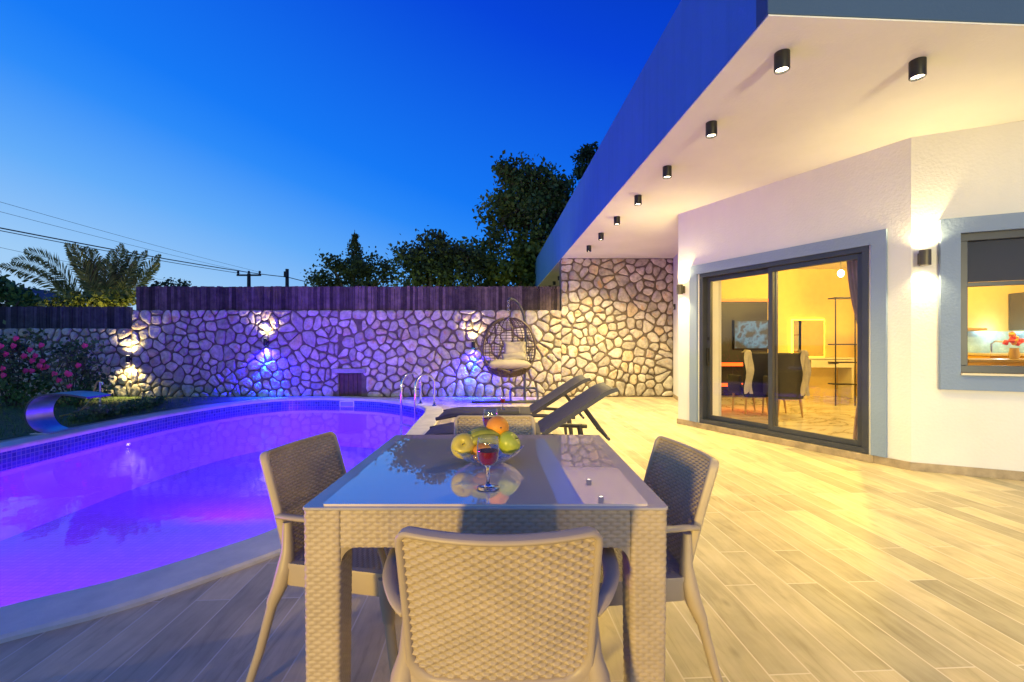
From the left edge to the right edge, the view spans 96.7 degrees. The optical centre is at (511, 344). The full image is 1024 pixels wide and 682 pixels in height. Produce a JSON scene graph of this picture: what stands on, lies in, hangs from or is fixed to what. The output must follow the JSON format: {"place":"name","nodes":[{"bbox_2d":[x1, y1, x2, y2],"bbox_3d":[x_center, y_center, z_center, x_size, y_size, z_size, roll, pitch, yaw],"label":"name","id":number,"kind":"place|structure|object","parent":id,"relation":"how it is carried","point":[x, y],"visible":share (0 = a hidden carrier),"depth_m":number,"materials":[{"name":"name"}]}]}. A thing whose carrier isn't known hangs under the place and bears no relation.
{"place":"outdoors","nodes":[
{"label":"outdoors","id":0,"kind":"place"},
{"bbox_2d":[4,288,66,306],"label":"neighbour house","id":1,"kind":"structure","parent":0,"point":[41,292],"depth_m":18.16,"materials":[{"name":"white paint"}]},
{"bbox_2d":[0,396,263,439],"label":"lawn","id":2,"kind":"structure","parent":0,"point":[171,406],"depth_m":8.12,"materials":[{"name":"green plant"}]},
{"bbox_2d":[0,338,46,406],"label":"rose bush","id":3,"kind":"object","parent":2,"relation":"on","point":[3,381],"visible":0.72,"depth_m":8.26,"materials":[{"name":"green plant"}]},
{"bbox_2d":[0,320,63,407],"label":"rose bush","id":4,"kind":"object","parent":2,"relation":"on","point":[14,365],"visible":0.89,"depth_m":8.34,"materials":[{"name":"green plant"}]},
{"bbox_2d":[20,337,118,406],"bbox_3d":[-8.215,0.591,8.546,1.437,1.494,1.135,0,0,0],"label":"rose bush","id":5,"kind":"object","parent":2,"relation":"on","point":[76,364],"visible":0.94,"depth_m":8.44,"materials":[{"name":"green plant"}]},
{"bbox_2d":[60,380,103,416],"bbox_3d":[-7.061,0.871,7.464,0.147,0.515,0.736,0,0,0],"label":"garden hose","id":6,"kind":"object","parent":2,"relation":"on","point":[87,403],"visible":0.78,"depth_m":7.54,"materials":[{"name":"green rubber"}]},
{"bbox_2d":[99,382,103,405],"bbox_3d":[-7.026,0.890,7.788,0.099,0.511,0.026,0,0,20],"label":"stand pipe","id":7,"kind":"object","parent":2,"relation":"on","point":[100,390],"visible":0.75,"depth_m":7.79,"materials":[{"name":"metal"}]},
{"bbox_2d":[65,393,169,423],"bbox_3d":[-6.518,1.071,7.629,0.514,0.387,2.333,0,0,-13],"label":"ground cover","id":8,"kind":"object","parent":2,"relation":"on","point":[107,411],"visible":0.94,"depth_m":7.25,"materials":[{"name":"green plant"}]},
{"bbox_2d":[0,446,375,606],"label":"pool floor","id":9,"kind":"structure","parent":0,"point":[183,515],"depth_m":5.20,"materials":[{"name":"blue tile"}]},
{"bbox_2d":[0,410,417,540],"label":"pool basin","id":10,"kind":"object","parent":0,"point":[34,495],"visible":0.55,"depth_m":7.07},
{"bbox_2d":[0,400,424,470],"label":"waterline tiles","id":11,"kind":"object","parent":10,"relation":"attached to","point":[11,459],"visible":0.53,"depth_m":7.27,"materials":[{"name":"tile"}]},
{"bbox_2d":[340,401,353,406],"bbox_3d":[-3.420,1.231,9.440,0.300,0.130,0.050,0,0,0],"label":"skimmer","id":12,"kind":"object","parent":10,"relation":"attached to","point":[346,403],"visible":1,"depth_m":9.45,"materials":[{"name":"white plastic"}]},
{"bbox_2d":[0,0,680,309],"label":"sky","id":13,"kind":"structure","parent":0,"point":[255,136],"materials":[{"name":"blue"}]},
{"bbox_2d":[0,397,1023,681],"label":"deck","id":14,"kind":"structure","parent":0,"point":[814,567],"depth_m":2.05,"materials":[{"name":"wood"}]},
{"bbox_2d":[0,396,442,643],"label":"pool coping","id":15,"kind":"object","parent":14,"relation":"on","point":[22,619],"visible":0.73,"depth_m":2.20,"materials":[{"name":"stone"}]},
{"bbox_2d":[24,391,110,434],"bbox_3d":[-5.708,0.868,5.860,0.783,0.517,0.420,0,0,0],"label":"water spout","id":16,"kind":"object","parent":15,"relation":"on","point":[39,418],"visible":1,"depth_m":5.82,"materials":[{"name":"metal"}]},
{"bbox_2d":[399,372,436,434],"bbox_3d":[-1.710,1.276,8.238,0.529,1.541,0.812,0,0,27],"label":"pool ladder","id":17,"kind":"object","parent":15,"relation":"attached to","point":[401,424],"visible":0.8,"depth_m":8.12,"materials":[{"name":"metal"}]},
{"bbox_2d":[245,431,397,681],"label":"woven armchair","id":18,"kind":"object","parent":14,"relation":"on","point":[299,474],"visible":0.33,"depth_m":1.52,"materials":[{"name":"beige plastic"}]},
{"bbox_2d":[303,435,667,681],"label":"dining table","id":19,"kind":"object","parent":14,"relation":"on","point":[384,494],"visible":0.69,"depth_m":1.13,"materials":[{"name":"beige plastic"}]},
{"bbox_2d":[477,437,498,490],"bbox_3d":[-0.066,0.325,1.253,0.062,0.140,0.062,0,0,0],"label":"wine glass","id":20,"kind":"object","parent":19,"relation":"on","point":[488,458],"visible":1,"depth_m":1.24,"materials":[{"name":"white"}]},
{"bbox_2d":[456,444,523,465],"bbox_3d":[-0.083,0.367,1.530,0.247,0.057,0.247,0,0,0],"label":"glass bowl","id":21,"kind":"object","parent":19,"relation":"on","point":[502,458],"visible":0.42,"depth_m":1.47,"materials":[{"name":"clear glass"}]},
{"bbox_2d":[451,433,475,458],"bbox_3d":[-0.158,0.333,1.494,0.085,0.083,0.077,0,0,0],"label":"yellow apple","id":22,"kind":"object","parent":21,"relation":"in","point":[462,443],"visible":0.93,"depth_m":1.47,"materials":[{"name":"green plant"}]},
{"bbox_2d":[472,443,490,461],"bbox_3d":[-0.095,0.349,1.468,0.066,0.063,0.066,0,0,0],"label":"orange","id":23,"kind":"object","parent":21,"relation":"in","point":[480,446],"visible":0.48,"depth_m":1.45,"materials":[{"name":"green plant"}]},
{"bbox_2d":[468,427,499,444],"bbox_3d":[-0.093,0.305,1.533,0.121,0.052,0.114,0,0,-12],"label":"banana bunch","id":24,"kind":"object","parent":21,"relation":"in","point":[486,435],"visible":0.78,"depth_m":1.49,"materials":[{"name":"yellow food"}]},
{"bbox_2d":[486,416,508,433],"bbox_3d":[-0.049,0.281,1.552,0.078,0.074,0.078,0,0,0],"label":"orange","id":25,"kind":"object","parent":24,"relation":"on","point":[499,424],"visible":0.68,"depth_m":1.52,"materials":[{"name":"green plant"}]},
{"bbox_2d":[499,431,520,454],"bbox_3d":[-0.010,0.329,1.520,0.077,0.079,0.079,0,0,0],"label":"green apple","id":26,"kind":"object","parent":21,"relation":"in","point":[509,443],"visible":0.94,"depth_m":1.49,"materials":[{"name":"green plant"}]},
{"bbox_2d":[483,409,497,445],"bbox_3d":[-0.085,0.325,1.800,0.062,0.140,0.062,0,0,0],"label":"wine glass","id":27,"kind":"object","parent":19,"relation":"on","point":[486,420],"visible":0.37,"depth_m":1.78,"materials":[{"name":"clear glass"}]},
{"bbox_2d":[454,415,534,434],"bbox_3d":[-0.088,0.755,2.076,0.587,0.789,0.585,0,0,0],"label":"woven armchair","id":28,"kind":"object","parent":14,"relation":"on","point":[521,424],"visible":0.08,"depth_m":2.32,"materials":[{"name":"beige wicker"}]},
{"bbox_2d":[382,526,619,681],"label":"woven armchair","id":29,"kind":"object","parent":14,"relation":"on","point":[523,607],"visible":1,"depth_m":0.93,"materials":[{"name":"beige plastic"}]},
{"bbox_2d":[485,407,519,414],"bbox_3d":[-0.100,0.921,4.900,0.360,0.451,0.300,0,0,0],"label":"side table","id":30,"kind":"object","parent":14,"relation":"on","point":[505,410],"visible":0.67,"depth_m":4.81,"materials":[{"name":"plastic"}]},
{"bbox_2d":[500,396,505,408],"bbox_3d":[-0.100,0.622,4.900,0.065,0.148,0.065,0,0,0],"label":"wine glass","id":31,"kind":"object","parent":30,"relation":"on","point":[502,401],"visible":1,"depth_m":4.88,"materials":[{"name":"white"}]},
{"bbox_2d":[472,297,538,402],"bbox_3d":[-0.113,0.101,9.094,1.347,2.084,0.922,0,0,0],"label":"egg chair","id":32,"kind":"object","parent":14,"relation":"on","point":[500,372],"visible":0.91,"depth_m":9.07,"materials":[{"name":"wicker"}]},
{"bbox_2d":[488,359,531,369],"bbox_3d":[-0.070,0.391,8.970,0.840,0.206,0.680,0,0,-7],"label":"seat cushion","id":33,"kind":"object","parent":32,"relation":"on","point":[512,364],"visible":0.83,"depth_m":8.68,"materials":[{"name":"white fabric"}]},
{"bbox_2d":[501,352,526,360],"bbox_3d":[0.040,0.246,9.040,0.512,0.218,0.243,0,0,-3],"label":"back pillow","id":34,"kind":"object","parent":33,"relation":"on","point":[520,356],"visible":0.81,"depth_m":8.97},
{"bbox_2d":[503,342,526,355],"bbox_3d":[0.060,0.086,9.159,0.460,0.292,0.202,0,0,-7],"label":"back pillow","id":35,"kind":"object","parent":32,"relation":"on","point":[513,347],"visible":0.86,"depth_m":9.11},
{"bbox_2d":[435,374,591,434],"bbox_3d":[0.019,0.763,5.500,1.785,0.769,0.666,0,0,0],"label":"sun lounger","id":36,"kind":"object","parent":14,"relation":"on","point":[553,396],"visible":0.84,"depth_m":5.38,"materials":[{"name":"plastic"}]},
{"bbox_2d":[424,382,618,440],"bbox_3d":[0.059,0.763,4.320,1.785,0.769,0.666,0,0,0],"label":"sun lounger","id":37,"kind":"object","parent":14,"relation":"on","point":[562,415],"visible":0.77,"depth_m":4.27,"materials":[{"name":"plastic"}]},
{"bbox_2d":[599,436,722,681],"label":"woven armchair","id":38,"kind":"object","parent":14,"relation":"on","point":[679,479],"visible":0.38,"depth_m":1.48,"materials":[{"name":"beige wicker"}]},
{"bbox_2d":[534,0,1023,480],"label":"house","id":39,"kind":"structure","parent":14,"relation":"on","point":[843,139],"depth_m":4.15,"materials":[{"name":"white paint"}]},
{"bbox_2d":[586,245,590,251],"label":"ceiling lamp","id":40,"kind":"object","parent":39,"relation":"attached to","point":[588,248],"visible":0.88,"depth_m":8.66,"materials":[{"name":"black metal"}]},
{"bbox_2d":[598,232,603,239],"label":"ceiling lamp","id":41,"kind":"object","parent":39,"relation":"attached to","point":[601,236],"visible":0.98,"depth_m":7.69,"materials":[{"name":"black metal"}]},
{"bbox_2d":[614,216,619,224],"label":"ceiling lamp","id":42,"kind":"object","parent":39,"relation":"attached to","point":[616,220],"visible":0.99,"depth_m":6.70,"materials":[{"name":"black metal"}]},
{"bbox_2d":[634,195,641,205],"bbox_3d":[1.600,-1.840,5.780,0.092,0.128,0.092,0,0,0],"label":"ceiling lamp","id":43,"kind":"object","parent":39,"relation":"attached to","point":[637,200],"visible":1,"depth_m":5.74,"materials":[{"name":"black metal"}]},
{"bbox_2d":[663,165,671,178],"bbox_3d":[1.650,-1.840,4.840,0.092,0.128,0.092,0,0,0],"label":"ceiling lamp","id":44,"kind":"object","parent":39,"relation":"attached to","point":[667,171],"visible":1,"depth_m":4.80,"materials":[{"name":"black metal"}]},
{"bbox_2d":[677,284,684,294],"bbox_3d":[2.403,-0.784,6.484,0.116,0.136,0.083,0,0,-27],"label":"wall lamp","id":45,"kind":"object","parent":39,"relation":"attached to","point":[680,289],"visible":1,"depth_m":6.45,"materials":[{"name":"grey metal"}]},
{"bbox_2d":[706,120,716,138],"bbox_3d":[1.700,-1.840,3.880,0.092,0.128,0.092,0,0,0],"label":"ceiling lamp","id":46,"kind":"object","parent":39,"relation":"attached to","point":[711,128],"visible":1,"depth_m":3.84,"materials":[{"name":"black metal"}]},
{"bbox_2d":[728,352,767,413],"bbox_3d":[3.921,0.622,7.515,0.540,0.991,0.530,0,0,0],"label":"accent chair","id":47,"kind":"object","parent":39,"relation":"on","point":[760,363],"visible":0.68,"depth_m":7.25,"materials":[{"name":"fabric"}]},
{"bbox_2d":[743,350,753,393],"bbox_3d":[3.764,0.434,7.299,0.160,0.705,0.158,0,0,0],"label":"fur throw","id":48,"kind":"object","parent":47,"relation":"on","point":[748,362],"visible":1,"depth_m":7.23,"materials":[{"name":"white fur"}]},
{"bbox_2d":[774,48,789,74],"bbox_3d":[1.750,-1.840,2.950,0.092,0.128,0.092,0,0,0],"label":"ceiling lamp","id":49,"kind":"object","parent":39,"relation":"attached to","point":[781,61],"visible":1,"depth_m":2.92,"materials":[{"name":"black metal"}]},
{"bbox_2d":[762,353,804,416],"bbox_3d":[4.266,0.622,7.215,0.540,0.991,0.530,0,0,0],"label":"accent chair","id":50,"kind":"object","parent":39,"relation":"on","point":[790,372],"visible":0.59,"depth_m":6.95,"materials":[{"name":"fabric"}]},
{"bbox_2d":[799,350,810,395],"bbox_3d":[4.471,0.434,6.999,0.160,0.705,0.158,0,0,0],"label":"fur throw","id":51,"kind":"object","parent":50,"relation":"on","point":[806,367],"visible":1,"depth_m":6.93,"materials":[{"name":"white fur"}]},
{"bbox_2d":[699,246,868,453],"bbox_3d":[3.089,0.051,5.380,0.142,2.040,2.020,0,0,-27],"label":"sliding door","id":52,"kind":"structure","parent":39,"relation":"in","point":[861,254],"depth_m":5.36,"materials":[{"name":"metal"}]},
{"bbox_2d":[791,319,823,356],"bbox_3d":[6.380,-0.134,9.809,0.720,0.840,0.048,0,0,0],"label":"mirror","id":53,"kind":"object","parent":39,"relation":"attached to","point":[807,335],"visible":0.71,"depth_m":9.79,"materials":[{"name":"yellow glass"}]},
{"bbox_2d":[803,357,853,397],"bbox_3d":[6.550,0.690,9.591,1.100,0.842,0.458,0,0,0],"label":"vanity desk","id":54,"kind":"object","parent":39,"relation":"on","point":[845,372],"visible":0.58,"depth_m":9.40,"materials":[{"name":"paint"}]},
{"bbox_2d":[837,262,843,276],"bbox_3d":[5.781,-1.409,8.000,0.100,0.449,0.100,0,0,0],"label":"pendant lamp","id":55,"kind":"object","parent":39,"relation":"hanging from","point":[840,273],"visible":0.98,"depth_m":7.98,"materials":[{"name":"white glass"}]},
{"bbox_2d":[828,297,856,405],"bbox_3d":[6.079,0.126,8.380,0.381,1.980,0.220,0,0,0],"label":"shelf rack","id":56,"kind":"object","parent":39,"relation":"on","point":[854,362],"visible":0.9,"depth_m":8.29,"materials":[{"name":"black metal"}]},
{"bbox_2d":[846,260,856,438],"bbox_3d":[3.637,-0.054,4.736,0.050,2.300,0.327,0,0,-27],"label":"curtain","id":57,"kind":"object","parent":39,"relation":"hanging from","point":[852,272],"visible":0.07,"depth_m":4.79,"materials":[{"name":"fabric"}]},
{"bbox_2d":[908,56,926,81],"bbox_3d":[2.700,-1.840,3.030,0.092,0.128,0.092,0,0,0],"label":"ceiling lamp","id":58,"kind":"object","parent":39,"relation":"attached to","point":[917,68],"visible":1,"depth_m":3.00,"materials":[{"name":"black metal"}]},
{"bbox_2d":[917,249,931,265],"bbox_3d":[3.684,-0.774,4.066,0.084,0.136,0.117,0,0,25],"label":"wall lamp","id":59,"kind":"object","parent":39,"relation":"attached to","point":[924,257],"visible":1,"depth_m":4.02,"materials":[{"name":"grey metal"}]},
{"bbox_2d":[968,328,987,330],"bbox_3d":[7.660,-0.254,7.630,0.420,0.040,0.200,0,0,0],"label":"wall shelf","id":60,"kind":"object","parent":39,"relation":"attached to","point":[976,329],"depth_m":7.53,"materials":[{"name":"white wood"}]},
{"bbox_2d":[961,229,1023,373],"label":"window","id":61,"kind":"structure","parent":39,"relation":"in","point":[997,256],"depth_m":3.98,"materials":[{"name":"metal"}]},
{"bbox_2d":[968,331,1023,357],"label":"backsplash","id":62,"kind":"structure","parent":39,"relation":"on","point":[979,342],"depth_m":7.72,"materials":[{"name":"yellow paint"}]},
{"bbox_2d":[990,340,1002,352],"bbox_3d":[7.987,0.039,7.474,0.033,0.213,0.196,0,0,-28],"label":"faucet","id":63,"kind":"object","parent":62,"relation":"on","point":[992,343],"visible":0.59,"depth_m":7.54,"materials":[{"name":"metal"}]},
{"bbox_2d":[1009,292,1023,329],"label":"wall cabinet","id":64,"kind":"object","parent":39,"relation":"attached to","point":[1016,311],"depth_m":7.61,"materials":[{"name":"wood"}]},
{"bbox_2d":[721,299,767,395],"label":"media wall","id":65,"kind":"structure","parent":0,"point":[739,309],"depth_m":9.79,"materials":[{"name":"grey"}]},
{"bbox_2d":[733,320,767,348],"bbox_3d":[5.120,-0.214,9.758,0.740,0.620,0.055,0,0,0],"label":"television","id":66,"kind":"object","parent":65,"relation":"attached to","point":[750,334],"visible":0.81,"depth_m":9.73,"materials":[{"name":"black glass"}]},
{"bbox_2d":[968,358,1023,373],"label":"kitchen island","id":67,"kind":"structure","parent":0,"point":[997,361],"depth_m":6.05,"materials":[{"name":"brown wood"}]},
{"bbox_2d":[1002,332,1023,358],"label":"flower vase","id":68,"kind":"object","parent":67,"relation":"on","point":[1013,339],"visible":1,"depth_m":6.28,"materials":[{"name":"ceramic"}]},
{"label":"ground","id":69,"kind":"structure","parent":0,"visible":0},
{"bbox_2d":[0,270,45,306],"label":"broadleaf tree","id":70,"kind":"object","parent":69,"relation":"on","point":[12,294],"visible":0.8,"depth_m":12.93,"materials":[{"name":"green plant"}]},
{"bbox_2d":[21,282,135,306],"bbox_3d":[-10.780,-0.153,11.584,2.664,2.831,0.952,0,0,0],"label":"broadleaf tree","id":71,"kind":"object","parent":69,"relation":"on","point":[111,299],"visible":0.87,"depth_m":11.51,"materials":[{"name":"green plant"}]},
{"bbox_2d":[0,242,161,306],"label":"palm tree","id":72,"kind":"object","parent":69,"relation":"on","point":[89,271],"visible":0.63,"depth_m":11.92,"materials":[{"name":"green plant"}]},
{"bbox_2d":[150,277,191,286],"bbox_3d":[-17.909,-1.144,24.023,2.158,4.799,0.918,0,0,-5],"label":"broadleaf tree","id":73,"kind":"object","parent":69,"relation":"on","point":[183,282],"visible":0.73,"depth_m":23.87,"materials":[{"name":"green plant"}]},
{"bbox_2d":[236,271,260,286],"bbox_3d":[-23.125,-2.672,40.000,2.120,7.636,0.380,0,0,0],"label":"utility pole","id":74,"kind":"object","parent":69,"relation":"on","point":[248,275],"visible":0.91,"depth_m":39.93,"materials":[{"name":"brown wood"}]},
{"bbox_2d":[0,230,239,273],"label":"power cable","id":75,"kind":"object","parent":74,"relation":"attached to","point":[105,250],"visible":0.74,"depth_m":28.10,"materials":[{"name":"black plastic"}]},
{"bbox_2d":[3,212,239,270],"bbox_3d":[-24.796,-6.602,31.000,0.018,0.566,18.308,0,0,11],"label":"power cable","id":76,"kind":"object","parent":74,"relation":"attached to","point":[112,240],"visible":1,"depth_m":28.37,"materials":[{"name":"black plastic"}]},
{"bbox_2d":[2,202,244,268],"bbox_3d":[-24.405,-6.898,31.000,0.018,1.003,18.468,0,0,13],"label":"power cable","id":77,"kind":"object","parent":74,"relation":"attached to","point":[115,234],"visible":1,"depth_m":28.32,"materials":[{"name":"black plastic"}]},
{"bbox_2d":[0,227,314,283],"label":"power cable","id":78,"kind":"object","parent":74,"relation":"attached to","point":[138,254],"visible":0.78,"depth_m":29.16,"materials":[{"name":"black plastic"}]},
{"bbox_2d":[284,269,288,286],"bbox_3d":[-19.766,-2.747,39.945,0.400,7.787,0.490,0,0,0],"label":"utility pole","id":79,"kind":"object","parent":69,"relation":"on","point":[286,273],"visible":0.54,"depth_m":39.88,"materials":[{"name":"brown wood"}]},
{"bbox_2d":[0,258,672,396],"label":"stone wall","id":80,"kind":"structure","parent":69,"relation":"on","point":[609,323],"depth_m":9.96,"materials":[{"name":"beige stone"}]},
{"bbox_2d":[0,306,132,327],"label":"plank fence","id":81,"kind":"object","parent":80,"relation":"on","point":[63,317],"visible":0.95,"depth_m":10.02,"materials":[{"name":"brown wood"}]},
{"bbox_2d":[125,355,131,362],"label":"wall lamp","id":82,"kind":"object","parent":80,"relation":"attached to","point":[127,358],"visible":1,"depth_m":9.85,"materials":[{"name":"black metal"}]},
{"bbox_2d":[263,339,268,345],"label":"wall lamp","id":83,"kind":"object","parent":80,"relation":"attached to","point":[265,341],"visible":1,"depth_m":9.84,"materials":[{"name":"black metal"}]},
{"bbox_2d":[136,286,559,309],"bbox_3d":[-3.610,-1.019,10.082,9.340,0.540,0.137,0,0,0],"label":"plank fence","id":84,"kind":"object","parent":80,"relation":"on","point":[319,298],"visible":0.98,"depth_m":10.02,"materials":[{"name":"brown wood"}]},
{"bbox_2d":[332,368,365,395],"bbox_3d":[-3.550,0.829,9.967,0.740,0.615,0.175,0,0,0],"label":"wall hatch","id":85,"kind":"object","parent":80,"relation":"attached to","point":[350,384],"depth_m":10.03,"materials":[{"name":"stone"}]},
{"bbox_2d":[340,374,361,395],"bbox_3d":[-3.550,0.891,10.040,0.494,0.490,0.030,0,0,0],"label":"door panel","id":86,"kind":"structure","parent":85,"relation":"in","point":[350,384],"depth_m":10.03,"materials":[{"name":"brown wood"}]},
{"bbox_2d":[471,341,474,348],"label":"wall lamp","id":87,"kind":"object","parent":80,"relation":"attached to","point":[472,344],"visible":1,"depth_m":9.84,"materials":[{"name":"black metal"}]},
{"bbox_2d":[303,246,400,373],"bbox_3d":[-5.892,-1.174,17.037,3.761,4.859,2.072,0,0,0],"label":"broadleaf tree","id":88,"kind":"object","parent":69,"relation":"on","point":[361,270],"visible":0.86,"depth_m":16.82,"materials":[{"name":"green plant"}]},
{"bbox_2d":[335,230,371,286],"bbox_3d":[-6.078,-1.632,17.485,2.292,5.555,2.375,0,0,0],"label":"conifer tree","id":89,"kind":"object","parent":69,"relation":"on","point":[354,244],"visible":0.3,"depth_m":17.43,"materials":[{"name":"green plant"}]},
{"bbox_2d":[385,225,489,288],"bbox_3d":[-2.453,-1.310,14.971,3.470,5.129,2.042,0,0,0],"label":"broadleaf tree","id":90,"kind":"object","parent":69,"relation":"on","point":[441,261],"visible":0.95,"depth_m":14.68,"materials":[{"name":"green plant"}]},
{"bbox_2d":[452,150,577,288],"bbox_3d":[0.350,-2.751,16.223,5.876,8.004,3.411,0,0,0],"label":"broadleaf tree","id":91,"kind":"object","parent":69,"relation":"on","point":[537,198],"visible":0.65,"depth_m":15.54,"materials":[{"name":"green plant"}]},
{"bbox_2d":[570,141,598,183],"bbox_3d":[4.196,-3.871,20.134,3.417,10.243,2.467,0,0,0],"label":"broadleaf tree","id":92,"kind":"object","parent":69,"relation":"on","point":[586,156],"visible":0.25,"depth_m":19.78,"materials":[{"name":"green plant"}]}
]}

